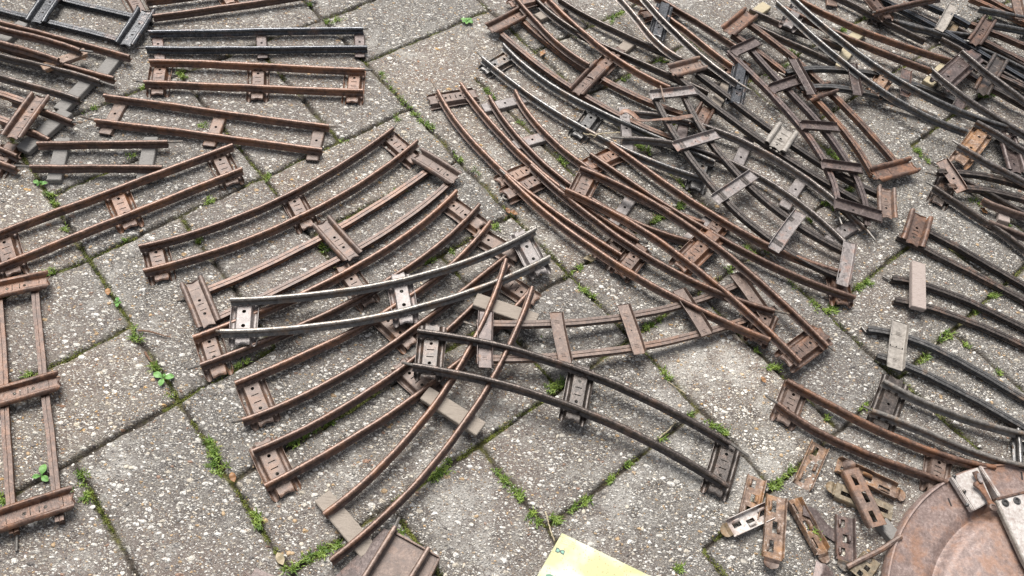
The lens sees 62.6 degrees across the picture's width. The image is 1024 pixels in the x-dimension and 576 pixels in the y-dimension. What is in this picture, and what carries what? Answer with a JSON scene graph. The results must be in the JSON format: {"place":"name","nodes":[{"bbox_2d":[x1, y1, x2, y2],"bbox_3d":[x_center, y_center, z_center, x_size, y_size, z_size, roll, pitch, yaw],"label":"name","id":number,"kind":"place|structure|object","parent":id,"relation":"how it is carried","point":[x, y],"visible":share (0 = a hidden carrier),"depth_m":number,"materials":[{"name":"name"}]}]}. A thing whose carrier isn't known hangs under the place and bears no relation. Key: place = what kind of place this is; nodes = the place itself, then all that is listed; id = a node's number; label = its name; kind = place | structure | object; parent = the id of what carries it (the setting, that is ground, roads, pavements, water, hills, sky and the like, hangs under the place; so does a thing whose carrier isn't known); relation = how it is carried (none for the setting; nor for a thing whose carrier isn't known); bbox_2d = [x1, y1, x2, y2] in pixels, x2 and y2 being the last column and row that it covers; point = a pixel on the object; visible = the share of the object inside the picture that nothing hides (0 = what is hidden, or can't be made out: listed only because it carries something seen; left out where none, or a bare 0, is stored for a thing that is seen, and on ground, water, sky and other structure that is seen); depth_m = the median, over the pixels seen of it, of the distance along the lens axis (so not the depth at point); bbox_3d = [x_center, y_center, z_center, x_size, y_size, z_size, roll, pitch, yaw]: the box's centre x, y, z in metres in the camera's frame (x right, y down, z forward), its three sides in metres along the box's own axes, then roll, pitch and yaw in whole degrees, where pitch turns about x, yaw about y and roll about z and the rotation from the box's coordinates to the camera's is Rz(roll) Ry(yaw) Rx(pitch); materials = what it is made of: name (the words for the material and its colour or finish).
{"place":"outdoors","nodes":[
{"label":"outdoors","id":0,"kind":"place"},
{"bbox_2d":[0,0,1023,575],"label":"paving","id":1,"kind":"structure","parent":0,"point":[118,388],"depth_m":0.83,"materials":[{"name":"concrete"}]},
{"bbox_2d":[0,142,21,178],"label":"straight track","id":2,"kind":"structure","parent":1,"relation":"on","point":[9,151],"depth_m":0.87,"materials":[{"name":"orange metal"}]},
{"bbox_2d":[0,90,49,139],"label":"straight track","id":3,"kind":"structure","parent":1,"relation":"on","point":[17,126],"depth_m":0.89,"materials":[{"name":"orange metal"}]},
{"bbox_2d":[0,270,75,551],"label":"straight track","id":4,"kind":"structure","parent":1,"relation":"on","point":[44,382],"depth_m":0.72,"materials":[{"name":"orange metal"}]},
{"bbox_2d":[33,180,46,185],"bbox_3d":[-0.487,-0.108,0.868,0.015,0.003,0.008,10,55,0],"label":"weed","id":5,"kind":"object","parent":1,"relation":"on","point":[37,182],"visible":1,"depth_m":0.87,"materials":[{"name":"green plant"}]},
{"bbox_2d":[32,464,48,481],"bbox_3d":[-0.389,0.153,0.700,0.014,0.003,0.015,10,55,0],"label":"weed","id":6,"kind":"object","parent":1,"relation":"on","point":[42,470],"visible":1,"depth_m":0.70,"materials":[{"name":"green plant"}]},
{"bbox_2d":[0,99,82,155],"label":"straight track","id":7,"kind":"structure","parent":1,"relation":"on","point":[54,123],"depth_m":0.90,"materials":[{"name":"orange metal"}]},
{"bbox_2d":[0,53,114,111],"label":"straight track","id":8,"kind":"structure","parent":1,"relation":"on","point":[78,92],"depth_m":0.94,"materials":[{"name":"metal"}]},
{"bbox_2d":[0,20,131,83],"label":"straight track","id":9,"kind":"structure","parent":1,"relation":"on","point":[109,66],"depth_m":0.97,"materials":[{"name":"orange metal"}]},
{"bbox_2d":[0,26,92,72],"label":"straight track","id":10,"kind":"structure","parent":9,"relation":"on","point":[75,54],"depth_m":0.95,"materials":[{"name":"orange metal"}]},
{"bbox_2d":[0,0,154,46],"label":"straight track","id":11,"kind":"structure","parent":1,"relation":"on","point":[124,37],"depth_m":1.00,"materials":[{"name":"grey metal"}]},
{"bbox_2d":[14,137,182,183],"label":"straight track","id":12,"kind":"structure","parent":1,"relation":"on","point":[57,168],"depth_m":0.89,"materials":[{"name":"orange metal"}]},
{"bbox_2d":[114,297,121,306],"bbox_3d":[-0.374,0.014,0.798,0.007,0.002,0.011,10,55,0],"label":"weed","id":13,"kind":"object","parent":1,"relation":"on","point":[117,302],"visible":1,"depth_m":0.80,"materials":[{"name":"green plant"}]},
{"bbox_2d":[0,143,244,278],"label":"straight track","id":14,"kind":"structure","parent":1,"relation":"on","point":[17,261],"depth_m":0.85,"materials":[{"name":"orange metal"}]},
{"bbox_2d":[144,351,153,364],"bbox_3d":[-0.332,0.064,0.769,0.014,0.003,0.012,10,55,0],"label":"twig","id":15,"kind":"object","parent":1,"relation":"on","point":[146,355],"visible":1,"depth_m":0.77,"materials":[{"name":"brown wood"}]},
{"bbox_2d":[138,329,169,336],"bbox_3d":[-0.333,0.042,0.783,0.031,0.003,0.003,10,55,0],"label":"twig","id":16,"kind":"object","parent":1,"relation":"on","point":[152,332],"visible":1,"depth_m":0.78,"materials":[{"name":"brown wood"}]},
{"bbox_2d":[153,371,174,385],"bbox_3d":[-0.315,0.079,0.759,0.016,0.003,0.015,40,60,20],"label":"weed","id":17,"kind":"object","parent":1,"relation":"on","point":[157,374],"visible":1,"depth_m":0.76,"materials":[{"name":"green plant"}]},
{"bbox_2d":[80,94,340,160],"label":"straight track","id":18,"kind":"structure","parent":1,"relation":"on","point":[111,123],"depth_m":0.93,"materials":[{"name":"orange metal"}]},
{"bbox_2d":[122,0,301,21],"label":"straight track","id":19,"kind":"structure","parent":1,"relation":"on","point":[228,6],"depth_m":1.03,"materials":[{"name":"orange metal"}]},
{"bbox_2d":[229,472,235,481],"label":"dead leaf","id":20,"kind":"object","parent":1,"relation":"on","point":[232,476],"visible":1,"depth_m":0.71,"materials":[{"name":"orange plant"}]},
{"bbox_2d":[132,59,372,105],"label":"straight track","id":21,"kind":"structure","parent":1,"relation":"on","point":[161,83],"depth_m":0.97,"materials":[{"name":"orange metal"}]},
{"bbox_2d":[139,27,367,59],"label":"straight track","id":22,"kind":"structure","parent":1,"relation":"on","point":[263,50],"depth_m":1.01,"materials":[{"name":"grey metal"}]},
{"bbox_2d":[243,568,273,575],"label":"metal plate","id":23,"kind":"object","parent":1,"relation":"on","point":[257,572],"visible":1,"depth_m":0.66,"materials":[{"name":"metal"}]},
{"bbox_2d":[138,124,418,285],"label":"curved track","id":24,"kind":"structure","parent":1,"relation":"on","point":[160,270],"depth_m":0.87,"materials":[{"name":"orange metal"}]},
{"bbox_2d":[177,148,461,327],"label":"curved track","id":25,"kind":"structure","parent":1,"relation":"on","point":[428,162],"depth_m":0.85,"materials":[{"name":"orange metal"}]},
{"bbox_2d":[187,189,486,381],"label":"curved track","id":26,"kind":"structure","parent":1,"relation":"on","point":[473,220],"depth_m":0.83,"materials":[{"name":"orange metal"}]},
{"bbox_2d":[215,227,550,347],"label":"curved track","id":27,"kind":"structure","parent":26,"relation":"on","point":[235,333],"depth_m":0.81,"materials":[{"name":"grey metal"}]},
{"bbox_2d":[231,220,518,430],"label":"curved track","id":28,"kind":"structure","parent":1,"relation":"on","point":[254,417],"depth_m":0.78,"materials":[{"name":"orange metal"}]},
{"bbox_2d":[336,517,439,575],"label":"crossing plate","id":29,"kind":"object","parent":1,"relation":"on","point":[392,552],"visible":1,"depth_m":0.68,"materials":[{"name":"brown metal"}]},
{"bbox_2d":[249,265,541,501],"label":"curved track","id":30,"kind":"structure","parent":1,"relation":"on","point":[284,482],"depth_m":0.74,"materials":[{"name":"orange metal"}]},
{"bbox_2d":[315,258,538,565],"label":"curved track","id":31,"kind":"structure","parent":1,"relation":"on","point":[346,525],"depth_m":0.74,"materials":[{"name":"orange metal"}]},
{"bbox_2d":[461,17,472,23],"bbox_3d":[-0.057,-0.342,1.079,0.015,0.004,0.014,-12,58,-15],"label":"weed","id":32,"kind":"object","parent":1,"relation":"on","point":[466,20],"visible":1,"depth_m":1.08,"materials":[{"name":"green plant"}]},
{"bbox_2d":[0,0,1011,575],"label":"joint grass","id":33,"kind":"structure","parent":1,"relation":"on","point":[322,550],"depth_m":0.79,"materials":[{"name":"green plant"}]},
{"bbox_2d":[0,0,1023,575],"bbox_3d":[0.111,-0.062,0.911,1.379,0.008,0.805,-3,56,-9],"label":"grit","id":34,"kind":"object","parent":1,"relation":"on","point":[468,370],"visible":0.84,"depth_m":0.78,"materials":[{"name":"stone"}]},
{"bbox_2d":[4,0,1023,575],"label":"joint moss","id":35,"kind":"object","parent":1,"relation":"on","point":[410,534],"visible":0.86,"depth_m":0.81,"materials":[{"name":"green plant"}]},
{"bbox_2d":[276,552,284,564],"bbox_3d":[-0.187,0.218,0.678,0.008,0.002,0.009,10,55,0],"label":"dead leaf","id":36,"kind":"object","parent":35,"relation":"on","point":[280,558],"visible":1,"depth_m":0.68,"materials":[{"name":"plant"}]},
{"bbox_2d":[426,79,647,270],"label":"curved track","id":37,"kind":"structure","parent":1,"relation":"on","point":[438,100],"depth_m":0.94,"materials":[{"name":"orange metal"}]},
{"bbox_2d":[544,511,554,540],"bbox_3d":[0.032,0.202,0.714,0.002,0.003,0.027,-10,57,-13],"label":"straw","id":38,"kind":"object","parent":1,"relation":"on","point":[549,525],"visible":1,"depth_m":0.71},
{"bbox_2d":[401,323,748,501],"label":"curved track","id":39,"kind":"structure","parent":1,"relation":"on","point":[438,337],"depth_m":0.77,"materials":[{"name":"metal"}]},
{"bbox_2d":[505,0,670,88],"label":"curved track","id":40,"kind":"structure","parent":1,"relation":"on","point":[614,61],"depth_m":1.05,"materials":[{"name":"orange metal"}]},
{"bbox_2d":[583,255,594,260],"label":"dead leaf","id":41,"kind":"object","parent":1,"relation":"on","point":[588,257],"visible":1,"depth_m":0.88,"materials":[{"name":"plant"}]},
{"bbox_2d":[537,533,649,575],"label":"printed card","id":42,"kind":"object","parent":1,"relation":"on","point":[568,556],"visible":1,"depth_m":0.70,"materials":[{"name":"yellow paper"}]},
{"bbox_2d":[477,43,715,194],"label":"curved track","id":43,"kind":"structure","parent":1,"relation":"on","point":[578,129],"depth_m":0.99,"materials":[{"name":"metal"}]},
{"bbox_2d":[481,89,711,245],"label":"curved track","id":44,"kind":"structure","parent":1,"relation":"on","point":[543,135],"depth_m":0.96,"materials":[{"name":"orange metal"}]},
{"bbox_2d":[484,5,715,139],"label":"curved track","id":45,"kind":"structure","parent":1,"relation":"on","point":[498,24],"depth_m":1.03,"materials":[{"name":"orange metal"}]},
{"bbox_2d":[583,132,619,135],"bbox_3d":[0.103,-0.176,0.963,0.043,0.006,0.007,0,56,-7],"label":"straw","id":46,"kind":"object","parent":1,"relation":"on","point":[601,133],"visible":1,"depth_m":0.96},
{"bbox_2d":[463,271,777,367],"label":"curved track","id":47,"kind":"structure","parent":1,"relation":"on","point":[559,324],"depth_m":0.82,"materials":[{"name":"brown metal"}]},
{"bbox_2d":[534,0,728,113],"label":"curved track","id":48,"kind":"structure","parent":1,"relation":"on","point":[628,44],"depth_m":1.08,"materials":[{"name":"rust steel"}]},
{"bbox_2d":[499,163,789,348],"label":"curved track","id":49,"kind":"structure","parent":1,"relation":"on","point":[513,190],"depth_m":0.87,"materials":[{"name":"orange metal"}]},
{"bbox_2d":[659,422,675,438],"bbox_3d":[0.144,0.132,0.779,0.025,0.002,0.002,-37,67,-27],"label":"straw","id":50,"kind":"object","parent":1,"relation":"on","point":[667,430],"visible":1,"depth_m":0.78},
{"bbox_2d":[616,0,750,104],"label":"toy train track","id":51,"kind":"structure","parent":1,"relation":"on","point":[661,18],"depth_m":1.06,"materials":[{"name":"metal"}]},
{"bbox_2d":[627,0,752,73],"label":"straight track","id":52,"kind":"structure","parent":1,"relation":"on","point":[702,44],"depth_m":1.10,"materials":[{"name":"orange metal"}]},
{"bbox_2d":[559,165,835,372],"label":"curved track","id":53,"kind":"structure","parent":1,"relation":"on","point":[709,241],"depth_m":0.88,"materials":[{"name":"orange metal"}]},
{"bbox_2d":[582,142,855,307],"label":"curved track","id":54,"kind":"structure","parent":1,"relation":"on","point":[830,289],"depth_m":0.91,"materials":[{"name":"orange metal"}]},
{"bbox_2d":[611,107,875,245],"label":"curved track","id":55,"kind":"structure","parent":1,"relation":"on","point":[790,199],"depth_m":0.97,"materials":[{"name":"metal"}]},
{"bbox_2d":[618,109,692,121],"bbox_3d":[0.168,-0.199,0.979,0.089,0.005,0.018,3,55,-5],"label":"bent strip","id":56,"kind":"object","parent":55,"relation":"on","point":[636,117],"visible":1,"depth_m":0.98,"materials":[{"name":"orange metal"}]},
{"bbox_2d":[720,502,774,536],"bbox_3d":[0.203,0.202,0.731,0.051,0.006,0.016,-18,59,-18],"label":"track clip","id":57,"kind":"object","parent":1,"relation":"on","point":[727,529],"visible":1,"depth_m":0.73,"materials":[{"name":"white metal"}]},
{"bbox_2d":[738,473,766,524],"bbox_3d":[0.212,0.189,0.745,0.017,0.006,0.050,21,56,8],"label":"track clip","id":58,"kind":"object","parent":1,"relation":"on","point":[758,490],"visible":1,"depth_m":0.75,"materials":[{"name":"orange metal"}]},
{"bbox_2d":[649,85,856,286],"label":"curved track","id":59,"kind":"structure","parent":1,"relation":"on","point":[792,223],"depth_m":0.93,"materials":[{"name":"metal"}]},
{"bbox_2d":[660,85,664,101],"bbox_3d":[0.178,-0.230,0.997,0.008,0.005,0.025,10,55,0],"label":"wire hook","id":60,"kind":"object","parent":59,"relation":"attached to","point":[662,93],"visible":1,"depth_m":0.99,"materials":[{"name":"grey metal"}]},
{"bbox_2d":[761,493,787,569],"bbox_3d":[0.226,0.209,0.724,0.018,0.006,0.066,15,55,3],"label":"track clip","id":61,"kind":"object","parent":1,"relation":"on","point":[773,559],"visible":1,"depth_m":0.72,"materials":[{"name":"orange metal"}]},
{"bbox_2d":[667,56,897,218],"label":"straight track","id":62,"kind":"structure","parent":1,"relation":"on","point":[783,137],"depth_m":0.99,"materials":[{"name":"metal"}]},
{"bbox_2d":[749,2,851,66],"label":"curved track","id":63,"kind":"structure","parent":1,"relation":"on","point":[761,9],"depth_m":1.11,"materials":[{"name":"metal"}]},
{"bbox_2d":[726,36,882,229],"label":"curved track","id":64,"kind":"structure","parent":1,"relation":"on","point":[864,210],"depth_m":1.00,"materials":[{"name":"metal"}]},
{"bbox_2d":[787,497,829,563],"bbox_3d":[0.260,0.211,0.734,0.017,0.010,0.060,-14,58,-16],"label":"track clip","id":65,"kind":"object","parent":1,"relation":"on","point":[822,549],"visible":1,"depth_m":0.73,"materials":[{"name":"orange metal"}]},
{"bbox_2d":[793,439,829,491],"bbox_3d":[0.274,0.162,0.772,0.017,0.006,0.050,30,57,13],"label":"track clip","id":66,"kind":"object","parent":1,"relation":"on","point":[822,452],"visible":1,"depth_m":0.77,"materials":[{"name":"orange metal"}]},
{"bbox_2d":[720,7,920,181],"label":"curved track","id":67,"kind":"structure","parent":1,"relation":"on","point":[893,167],"depth_m":1.04,"materials":[{"name":"orange metal"}]},
{"bbox_2d":[803,505,838,541],"bbox_3d":[0.271,0.206,0.741,0.014,0.002,0.038,-34,66,-26],"label":"metal strip","id":68,"kind":"object","parent":1,"relation":"on","point":[826,529],"visible":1,"depth_m":0.74,"materials":[{"name":"metal"}]},
{"bbox_2d":[813,559,833,575],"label":"metal plate","id":69,"kind":"object","parent":1,"relation":"on","point":[822,569],"visible":1,"depth_m":0.72,"materials":[{"name":"metal"}]},
{"bbox_2d":[834,514,856,570],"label":"track clip","id":70,"kind":"object","parent":1,"relation":"on","point":[849,531],"visible":1,"depth_m":0.73,"materials":[{"name":"metal"}]},
{"bbox_2d":[826,481,893,520],"bbox_3d":[0.310,0.190,0.755,0.061,0.007,0.016,22,56,8],"label":"track clip","id":71,"kind":"object","parent":1,"relation":"on","point":[834,489],"visible":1,"depth_m":0.75,"materials":[{"name":"green metal"}]},
{"bbox_2d":[776,0,951,87],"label":"curved track","id":72,"kind":"structure","parent":1,"relation":"on","point":[856,35],"depth_m":1.12,"materials":[{"name":"orange metal"}]},
{"bbox_2d":[841,460,886,528],"bbox_3d":[0.311,0.183,0.750,0.017,0.007,0.062,-9,57,-12],"label":"track clip","id":73,"kind":"object","parent":1,"relation":"on","point":[856,495],"visible":1,"depth_m":0.75,"materials":[{"name":"brown metal"}]},
{"bbox_2d":[849,551,880,575],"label":"track clip","id":74,"kind":"object","parent":1,"relation":"on","point":[874,565],"visible":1,"depth_m":0.72,"materials":[{"name":"green metal"}]},
{"bbox_2d":[834,456,905,500],"bbox_3d":[0.328,0.175,0.766,0.066,0.006,0.016,25,57,11],"label":"track clip","id":75,"kind":"object","parent":1,"relation":"on","point":[896,491],"visible":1,"depth_m":0.77,"materials":[{"name":"orange metal"}]},
{"bbox_2d":[778,58,969,116],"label":"curved track","id":76,"kind":"structure","parent":1,"relation":"on","point":[798,69],"depth_m":1.06,"materials":[{"name":"metal"}]},
{"bbox_2d":[765,378,996,490],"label":"curved track","id":77,"kind":"structure","parent":1,"relation":"on","point":[925,475],"depth_m":0.79,"materials":[{"name":"orange metal"}]},
{"bbox_2d":[825,0,937,44],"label":"straight track","id":78,"kind":"structure","parent":1,"relation":"on","point":[886,23],"depth_m":1.16,"materials":[{"name":"metal"}]},
{"bbox_2d":[863,0,940,21],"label":"curved track","id":79,"kind":"structure","parent":78,"relation":"on","point":[882,13],"depth_m":1.15,"materials":[{"name":"orange metal"}]},
{"bbox_2d":[875,518,896,541],"bbox_3d":[0.331,0.214,0.741,0.012,0.008,0.019,-26,62,-22],"label":"wood block","id":80,"kind":"object","parent":1,"relation":"on","point":[887,532],"depth_m":0.74,"materials":[{"name":"white wood"}]},
{"bbox_2d":[774,0,1015,138],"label":"curved track","id":81,"kind":"structure","parent":1,"relation":"on","point":[876,85],"depth_m":1.07,"materials":[{"name":"metal"}]},
{"bbox_2d":[861,320,1023,430],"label":"curved track","id":82,"kind":"structure","parent":1,"relation":"on","point":[898,335],"depth_m":0.84,"materials":[{"name":"metal"}]},
{"bbox_2d":[863,374,1023,467],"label":"curved track","id":83,"kind":"structure","parent":1,"relation":"on","point":[893,392],"depth_m":0.80,"materials":[{"name":"grey metal"}]},
{"bbox_2d":[871,16,1023,73],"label":"straight track","id":84,"kind":"structure","parent":1,"relation":"on","point":[952,26],"depth_m":1.15,"materials":[{"name":"metal"}]},
{"bbox_2d":[873,0,1023,80],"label":"straight track","id":85,"kind":"structure","parent":1,"relation":"on","point":[947,15],"depth_m":1.16,"materials":[{"name":"brown metal"}]},
{"bbox_2d":[881,464,1023,575],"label":"turntable","id":86,"kind":"object","parent":1,"relation":"on","point":[969,522],"visible":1,"depth_m":0.74,"materials":[{"name":"brown metal"}]},
{"bbox_2d":[845,534,902,569],"bbox_3d":[0.312,0.227,0.724,0.059,0.011,0.006,-20,60,-19],"label":"bent rod","id":87,"kind":"object","parent":86,"relation":"attached to","point":[875,552],"visible":1,"depth_m":0.72,"materials":[{"name":"brown metal"}]},
{"bbox_2d":[882,260,1023,350],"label":"curved track","id":88,"kind":"structure","parent":1,"relation":"on","point":[917,283],"depth_m":0.89,"materials":[{"name":"dark steel"},{"name":"pink steel"}]},
{"bbox_2d":[895,208,1023,305],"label":"curved track","id":89,"kind":"structure","parent":1,"relation":"on","point":[919,224],"depth_m":0.93,"materials":[{"name":"metal"}]},
{"bbox_2d":[925,157,1023,203],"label":"curved track","id":90,"kind":"structure","parent":1,"relation":"on","point":[948,170],"depth_m":0.99,"materials":[{"name":"metal"}]},
{"bbox_2d":[926,176,1023,255],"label":"straight track","id":91,"kind":"structure","parent":1,"relation":"on","point":[939,195],"depth_m":0.97,"materials":[{"name":"metal"}]},
{"bbox_2d":[929,49,1023,139],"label":"curved track","id":92,"kind":"structure","parent":1,"relation":"on","point":[969,61],"depth_m":1.08,"materials":[{"name":"metal"}]},
{"bbox_2d":[939,26,1023,90],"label":"straight track","id":93,"kind":"structure","parent":1,"relation":"on","point":[950,45],"depth_m":1.13,"materials":[{"name":"metal"}]},
{"bbox_2d":[949,120,1023,187],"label":"curved track","id":94,"kind":"structure","parent":1,"relation":"on","point":[965,154],"depth_m":1.02,"materials":[{"name":"metal"}]},
{"bbox_2d":[966,53,1023,110],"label":"straight track","id":95,"kind":"structure","parent":1,"relation":"on","point":[983,86],"depth_m":1.10,"materials":[{"name":"metal"}]},
{"bbox_2d":[967,15,1023,61],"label":"straight track","id":96,"kind":"structure","parent":1,"relation":"on","point":[983,26],"depth_m":1.15,"materials":[{"name":"orange metal"}]},
{"bbox_2d":[968,0,1023,26],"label":"straight track","id":97,"kind":"structure","parent":1,"relation":"on","point":[1017,7],"depth_m":1.20,"materials":[{"name":"orange metal"}]},
{"bbox_2d":[976,6,1023,38],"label":"curved track","id":98,"kind":"structure","parent":1,"relation":"on","point":[1004,15],"depth_m":1.18,"materials":[{"name":"metal"}]},
{"bbox_2d":[979,198,1023,241],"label":"straight track","id":99,"kind":"structure","parent":1,"relation":"on","point":[1004,214],"depth_m":0.97,"materials":[{"name":"pink metal"}]},
{"bbox_2d":[991,136,1023,177],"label":"straight track","id":100,"kind":"structure","parent":1,"relation":"on","point":[1017,160],"depth_m":1.02,"materials":[{"name":"metal"}]},
{"bbox_2d":[1009,428,1023,468],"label":"straight track","id":101,"kind":"structure","parent":1,"relation":"on","point":[1017,444],"depth_m":0.80,"materials":[{"name":"metal"}]}
]}

